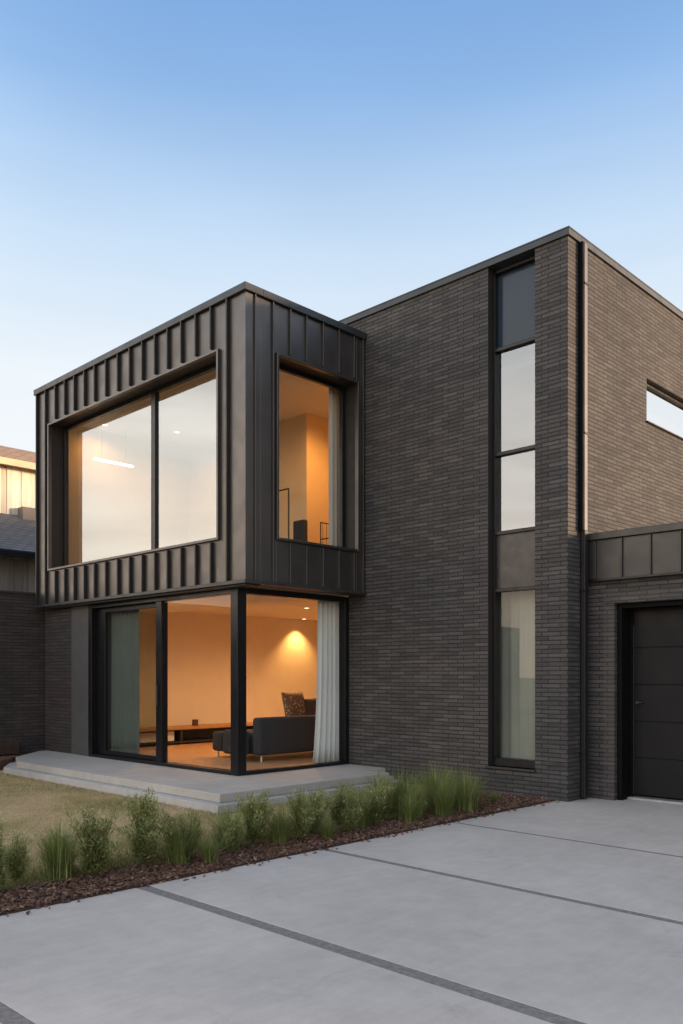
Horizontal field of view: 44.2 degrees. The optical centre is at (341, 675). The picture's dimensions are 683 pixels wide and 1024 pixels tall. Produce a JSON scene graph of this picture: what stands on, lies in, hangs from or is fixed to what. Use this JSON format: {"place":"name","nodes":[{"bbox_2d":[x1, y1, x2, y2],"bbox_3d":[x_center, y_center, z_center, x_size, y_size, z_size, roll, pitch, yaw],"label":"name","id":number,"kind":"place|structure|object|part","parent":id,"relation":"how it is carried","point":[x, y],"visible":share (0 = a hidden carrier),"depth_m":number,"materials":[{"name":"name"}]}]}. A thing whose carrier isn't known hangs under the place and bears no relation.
{"place":"outdoors","nodes":[
{"label":"outdoors","id":0,"kind":"place"},
{"bbox_2d":[0,445,35,592],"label":"neighbour house","id":1,"kind":"structure","parent":0,"point":[17,519],"depth_m":22.04,"materials":[{"name":"grey"}]},
{"bbox_2d":[215,480,215,536],"bbox_3d":[-1.757,-2.510,14.914,0.900,1.980,0.560,0,0,44],"label":"wardrobe","id":2,"kind":"object","parent":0,"point":[215,508],"visible":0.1,"depth_m":15.00,"materials":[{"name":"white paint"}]},
{"bbox_3d":[-2.107,-2.535,14.877,0.430,1.870,0.018,0,0,44],"label":"door","id":3,"kind":"part","parent":2,"relation":"part of","materials":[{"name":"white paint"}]},
{"bbox_2d":[0,769,455,891],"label":"lawn","id":4,"kind":"structure","parent":0,"point":[29,802],"depth_m":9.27,"materials":[{"name":"plant"}]},
{"bbox_2d":[0,739,21,769],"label":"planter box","id":5,"kind":"object","parent":4,"relation":"on","point":[9,751],"visible":0.75,"depth_m":14.05,"materials":[{"name":"brown wood"}]},
{"bbox_2d":[4,750,403,813],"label":"patio","id":6,"kind":"structure","parent":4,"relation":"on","point":[197,790],"depth_m":10.86,"materials":[{"name":"concrete"}]},
{"bbox_2d":[238,794,275,833],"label":"shrub","id":7,"kind":"object","parent":4,"relation":"on","point":[255,803],"visible":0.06,"depth_m":7.64,"materials":[{"name":"green plant"}]},
{"bbox_2d":[327,779,367,801],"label":"grass tuft","id":8,"kind":"object","parent":4,"relation":"on","point":[357,791],"visible":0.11,"depth_m":8.71,"materials":[{"name":"green plant"}]},
{"bbox_2d":[340,763,424,813],"bbox_3d":[0.434,1.207,8.940,1.192,0.566,1.241,0,0,-45],"label":"grass tuft","id":9,"kind":"object","parent":4,"relation":"on","point":[375,781],"visible":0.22,"depth_m":9.07,"materials":[{"name":"green plant"}]},
{"bbox_2d":[357,765,428,812],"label":"grass tuft","id":10,"kind":"object","parent":4,"relation":"on","point":[400,787],"visible":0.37,"depth_m":9.12,"materials":[{"name":"green plant"}]},
{"bbox_2d":[0,888,552,1023],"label":"driveway slab","id":11,"kind":"structure","parent":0,"point":[134,956],"depth_m":4.18,"materials":[{"name":"concrete"}]},
{"bbox_2d":[0,791,559,916],"bbox_3d":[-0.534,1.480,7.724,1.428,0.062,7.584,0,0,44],"label":"bark mulch","id":12,"kind":"object","parent":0,"point":[54,891],"visible":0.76,"depth_m":6.66,"materials":[{"name":"brown wood"}]},
{"bbox_2d":[0,813,11,888],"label":"shrub","id":13,"kind":"object","parent":12,"relation":"on","point":[2,864],"visible":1,"depth_m":5.71,"materials":[{"name":"green plant"}]},
{"bbox_2d":[2,831,35,881],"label":"shrub","id":14,"kind":"object","parent":12,"relation":"on","point":[15,857],"visible":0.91,"depth_m":5.99,"materials":[{"name":"green plant"}]},
{"bbox_2d":[15,819,81,872],"bbox_3d":[-2.092,1.278,6.317,0.934,0.424,0.838,0,0,32],"label":"grass tuft","id":15,"kind":"object","parent":12,"relation":"on","point":[52,845],"visible":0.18,"depth_m":6.30,"materials":[{"name":"green plant"}]},
{"bbox_2d":[18,814,109,880],"bbox_3d":[-2.064,1.252,6.187,0.943,0.477,1.051,0,0,37],"label":"grass tuft","id":16,"kind":"object","parent":12,"relation":"on","point":[59,865],"visible":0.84,"depth_m":6.10,"materials":[{"name":"green plant"}]},
{"bbox_2d":[54,803,137,878],"bbox_3d":[-1.790,1.216,6.167,0.621,0.548,0.380,0,0,-7],"label":"shrub","id":17,"kind":"object","parent":12,"relation":"on","point":[92,839],"visible":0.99,"depth_m":6.11,"materials":[{"name":"green plant"}]},
{"bbox_2d":[98,832,111,866],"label":"shrub","id":18,"kind":"object","parent":12,"relation":"on","point":[105,852],"visible":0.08,"depth_m":6.46,"materials":[{"name":"green plant"}]},
{"bbox_2d":[112,822,164,857],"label":"grass tuft","id":19,"kind":"object","parent":12,"relation":"on","point":[132,845],"visible":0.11,"depth_m":6.84,"materials":[{"name":"green plant"}]},
{"bbox_2d":[113,786,181,865],"bbox_3d":[-1.509,1.181,6.519,0.452,0.619,0.515,1,0,13],"label":"shrub","id":20,"kind":"object","parent":12,"relation":"on","point":[145,846],"visible":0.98,"depth_m":6.49,"materials":[{"name":"green plant"}]},
{"bbox_2d":[118,815,230,864],"bbox_3d":[-1.274,1.280,6.534,0.922,0.420,0.885,0,0,41],"label":"grass tuft","id":21,"kind":"object","parent":12,"relation":"on","point":[178,852],"visible":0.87,"depth_m":6.58,"materials":[{"name":"green plant"}]},
{"bbox_2d":[157,811,202,857],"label":"grass tuft","id":22,"kind":"object","parent":12,"relation":"on","point":[193,826],"visible":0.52,"depth_m":6.72,"materials":[{"name":"green plant"}]},
{"bbox_2d":[179,808,205,847],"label":"shrub","id":23,"kind":"object","parent":12,"relation":"on","point":[199,827],"visible":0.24,"depth_m":7.09,"materials":[{"name":"green plant"}]},
{"bbox_2d":[190,834,250,863],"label":"grass tuft","id":24,"kind":"object","parent":12,"relation":"on","point":[208,853],"visible":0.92,"depth_m":6.62,"materials":[{"name":"green plant"}]},
{"bbox_2d":[219,812,250,853],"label":"shrub","id":25,"kind":"object","parent":12,"relation":"on","point":[233,835],"visible":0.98,"depth_m":6.94,"materials":[{"name":"green plant"}]},
{"bbox_2d":[198,800,271,849],"bbox_3d":[-0.970,1.264,7.183,0.913,0.452,0.852,0,0,6],"label":"grass tuft","id":26,"kind":"object","parent":12,"relation":"on","point":[220,828],"visible":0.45,"depth_m":7.19,"materials":[{"name":"green plant"}]},
{"bbox_2d":[231,790,277,845],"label":"shrub","id":27,"kind":"object","parent":12,"relation":"on","point":[260,812],"visible":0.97,"depth_m":7.29,"materials":[{"name":"green plant"}]},
{"bbox_2d":[247,801,318,844],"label":"grass tuft","id":28,"kind":"object","parent":12,"relation":"on","point":[279,828],"visible":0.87,"depth_m":7.39,"materials":[{"name":"green plant"}]},
{"bbox_2d":[279,791,316,821],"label":"grass tuft","id":29,"kind":"object","parent":12,"relation":"on","point":[292,800],"visible":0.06,"depth_m":8.21,"materials":[{"name":"green plant"}]},
{"bbox_2d":[282,787,319,840],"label":"shrub","id":30,"kind":"object","parent":12,"relation":"on","point":[303,824],"visible":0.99,"depth_m":7.47,"materials":[{"name":"green plant"}]},
{"bbox_2d":[286,787,335,832],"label":"shrub","id":31,"kind":"object","parent":12,"relation":"on","point":[317,800],"visible":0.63,"depth_m":7.78,"materials":[{"name":"green plant"}]},
{"bbox_2d":[312,816,344,840],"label":"grass tuft","id":32,"kind":"object","parent":12,"relation":"on","point":[326,831],"visible":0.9,"depth_m":7.60,"materials":[{"name":"green plant"}]},
{"bbox_2d":[322,780,358,825],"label":"shrub","id":33,"kind":"object","parent":12,"relation":"on","point":[339,805],"visible":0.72,"depth_m":8.21,"materials":[{"name":"green plant"}]},
{"bbox_2d":[338,787,365,832],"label":"shrub","id":34,"kind":"object","parent":12,"relation":"on","point":[350,812],"visible":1,"depth_m":7.86,"materials":[{"name":"green plant"}]},
{"bbox_2d":[331,782,404,829],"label":"grass tuft","id":35,"kind":"object","parent":12,"relation":"on","point":[364,819],"visible":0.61,"depth_m":8.12,"materials":[{"name":"green plant"}]},
{"bbox_2d":[356,783,392,825],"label":"shrub","id":36,"kind":"object","parent":12,"relation":"on","point":[377,808],"visible":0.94,"depth_m":8.20,"materials":[{"name":"green plant"}]},
{"bbox_2d":[365,777,396,819],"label":"shrub","id":37,"kind":"object","parent":12,"relation":"on","point":[385,813],"visible":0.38,"depth_m":8.56,"materials":[{"name":"green plant"}]},
{"bbox_2d":[389,785,437,822],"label":"grass tuft","id":38,"kind":"object","parent":12,"relation":"on","point":[408,811],"visible":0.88,"depth_m":8.47,"materials":[{"name":"green plant"}]},
{"bbox_2d":[392,771,455,815],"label":"grass tuft","id":39,"kind":"object","parent":12,"relation":"on","point":[417,793],"visible":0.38,"depth_m":8.84,"materials":[{"name":"green plant"}]},
{"bbox_2d":[394,756,485,810],"bbox_3d":[1.005,1.188,9.152,1.271,0.604,1.324,0,0,-30],"label":"grass tuft","id":40,"kind":"object","parent":12,"relation":"on","point":[435,778],"visible":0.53,"depth_m":9.24,"materials":[{"name":"green plant"}]},
{"bbox_2d":[422,764,464,803],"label":"grass tuft","id":41,"kind":"object","parent":12,"relation":"on","point":[449,778],"visible":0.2,"depth_m":9.57,"materials":[{"name":"green plant"}]},
{"bbox_2d":[404,775,488,816],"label":"grass tuft","id":42,"kind":"object","parent":12,"relation":"on","point":[442,808],"visible":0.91,"depth_m":8.80,"materials":[{"name":"green plant"}]},
{"bbox_2d":[438,762,497,811],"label":"grass tuft","id":43,"kind":"object","parent":12,"relation":"on","point":[465,800],"visible":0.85,"depth_m":9.15,"materials":[{"name":"green plant"}]},
{"bbox_2d":[451,779,491,804],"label":"grass tuft","id":44,"kind":"object","parent":12,"relation":"on","point":[473,788],"visible":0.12,"depth_m":9.48,"materials":[{"name":"green plant"}]},
{"bbox_2d":[489,790,500,802],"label":"grass tuft","id":45,"kind":"object","parent":12,"relation":"on","point":[494,798],"visible":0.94,"depth_m":9.71,"materials":[{"name":"green plant"}]},
{"bbox_2d":[0,822,682,1023],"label":"driveway joint filler","id":46,"kind":"object","parent":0,"point":[8,1015],"depth_m":4.63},
{"bbox_2d":[0,0,682,451],"label":"sky","id":47,"kind":"structure","parent":0,"point":[338,160],"materials":[{"name":"blue"}]},
{"bbox_2d":[150,850,682,1023],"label":"driveway slab","id":48,"kind":"structure","parent":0,"point":[586,964],"depth_m":4.96,"materials":[{"name":"concrete"}]},
{"bbox_2d":[329,823,682,921],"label":"driveway slab","id":49,"kind":"structure","parent":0,"point":[637,881],"depth_m":6.69,"materials":[{"name":"concrete"}]},
{"bbox_2d":[456,798,682,855],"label":"driveway slab","id":50,"kind":"structure","parent":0,"point":[644,825],"depth_m":8.55,"materials":[{"name":"concrete"}]},
{"bbox_2d":[638,795,682,799],"bbox_3d":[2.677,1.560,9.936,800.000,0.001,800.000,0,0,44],"label":"ground","id":51,"kind":"structure","parent":0,"point":[660,797],"depth_m":10.72,"materials":[{"name":"concrete"}]},
{"bbox_2d":[0,590,44,754],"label":"boundary wall","id":52,"kind":"structure","parent":51,"relation":"on","point":[22,669],"depth_m":14.56,"materials":[{"name":"brick"}]},
{"bbox_2d":[34,226,682,804],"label":"house","id":53,"kind":"structure","parent":51,"relation":"on","point":[510,420],"depth_m":11.46,"materials":[{"name":"grey brick"}]},
{"bbox_2d":[93,424,133,467],"bbox_3d":[-4.056,-4.095,14.965,0.040,0.650,0.780,0,0,44],"label":"pendant light","id":54,"kind":"object","parent":53,"relation":"hanging from","point":[112,462],"visible":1,"depth_m":14.82,"materials":[{"name":"white metal"}]},
{"bbox_2d":[47,348,219,570],"bbox_3d":[-3.184,-3.020,12.746,4.730,2.500,0.355,0,0,44],"label":"upper front window","id":55,"kind":"structure","parent":53,"relation":"in","point":[58,430],"depth_m":13.02,"materials":[{"name":"metal"}]},
{"bbox_2d":[168,722,252,744],"bbox_3d":[-2.908,1.145,16.304,0.490,0.330,3.300,0,0,44],"label":"bench","id":56,"kind":"object","parent":53,"relation":"on","point":[180,734],"visible":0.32,"depth_m":16.43,"materials":[{"name":"brown wood"}]},
{"bbox_2d":[192,719,197,725],"bbox_3d":[-2.841,0.919,16.308,0.120,0.118,0.120,0,0,44],"label":"cup","id":57,"kind":"object","parent":56,"relation":"on","point":[194,722],"visible":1,"depth_m":16.26,"materials":[{"name":"ceramic"}]},
{"bbox_2d":[213,715,315,761],"bbox_3d":[-0.755,0.975,13.921,1.280,0.670,2.900,0,0,44],"label":"sofa","id":58,"kind":"object","parent":53,"relation":"on","point":[278,735],"visible":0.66,"depth_m":12.88,"materials":[{"name":"grey fabric"}]},
{"bbox_2d":[281,692,306,715],"bbox_3d":[-0.760,0.520,13.659,0.150,0.500,0.520,-18,-11,37],"label":"cushion","id":59,"kind":"object","parent":58,"relation":"on","point":[293,704],"visible":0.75,"depth_m":13.56,"materials":[{"name":"brown fabric"}]},
{"bbox_2d":[304,698,315,714],"bbox_3d":[-0.451,0.570,13.917,0.420,0.400,0.150,-5,-11,-39],"label":"cushion","id":60,"kind":"object","parent":58,"relation":"on","point":[310,704],"visible":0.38,"depth_m":13.81,"materials":[{"name":"brown fabric"}]},
{"bbox_2d":[279,488,288,538],"bbox_3d":[-1.074,-2.334,14.232,0.562,1.600,0.400,0,0,44],"label":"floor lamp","id":61,"kind":"object","parent":53,"relation":"on","point":[288,507],"visible":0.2,"depth_m":14.03,"materials":[{"name":"black metal"}]},
{"bbox_2d":[293,519,306,540],"bbox_3d":[-0.829,-2.050,13.818,0.400,1.060,0.550,0,0,44],"label":"armchair","id":62,"kind":"object","parent":53,"relation":"on","point":[299,529],"visible":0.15,"depth_m":13.92,"materials":[{"name":"grey fabric"}]},
{"bbox_2d":[275,352,359,551],"bbox_3d":[-0.405,-2.995,11.638,0.332,2.450,1.575,0,0,44],"label":"upper side window","id":63,"kind":"structure","parent":53,"relation":"in","point":[349,389],"depth_m":12.10,"materials":[{"name":"metal"}]},
{"bbox_2d":[320,522,328,544],"bbox_3d":[0.039,-1.980,13.424,0.470,0.920,0.620,0,0,44],"label":"wire chair","id":64,"kind":"object","parent":53,"relation":"on","point":[326,538],"visible":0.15,"depth_m":13.36,"materials":[{"name":"black metal"}]},
{"bbox_2d":[313,601,338,762],"bbox_3d":[-0.220,0.090,12.354,0.077,2.420,0.553,0,0,44],"label":"curtain","id":65,"kind":"object","parent":53,"relation":"hanging from","point":[326,744],"visible":0.88,"depth_m":12.37,"materials":[{"name":"white fabric"}]},
{"bbox_2d":[329,388,338,545],"bbox_3d":[-0.089,-2.940,12.402,0.017,2.820,0.281,0,0,44],"label":"curtain","id":66,"kind":"object","parent":53,"relation":"hanging from","point":[333,467],"visible":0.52,"depth_m":12.37,"materials":[{"name":"fabric"}]},
{"bbox_2d":[484,255,535,771],"bbox_3d":[2.166,-2.009,10.551,0.730,6.382,0.235,0,0,44],"label":"stair window","id":67,"kind":"structure","parent":53,"relation":"in","point":[511,288],"depth_m":10.73,"materials":[{"name":"black metal"}]},
{"bbox_2d":[499,590,534,759],"bbox_3d":[2.196,0.095,10.997,1.331,2.590,0.036,0,0,44],"label":"curtain","id":68,"kind":"object","parent":53,"relation":"hanging from","point":[516,674],"visible":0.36,"depth_m":10.92,"materials":[{"name":"white fabric"}]},
{"bbox_2d":[627,607,682,804],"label":"garage door","id":69,"kind":"structure","parent":53,"relation":"in","point":[657,632],"depth_m":9.99,"materials":[{"name":"paint"}]},
{"bbox_2d":[646,383,682,439],"bbox_3d":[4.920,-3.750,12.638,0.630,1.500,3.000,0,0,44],"label":"side window","id":70,"kind":"structure","parent":53,"relation":"in","point":[664,412],"depth_m":12.10,"materials":[{"name":"clear glass"}]}
]}

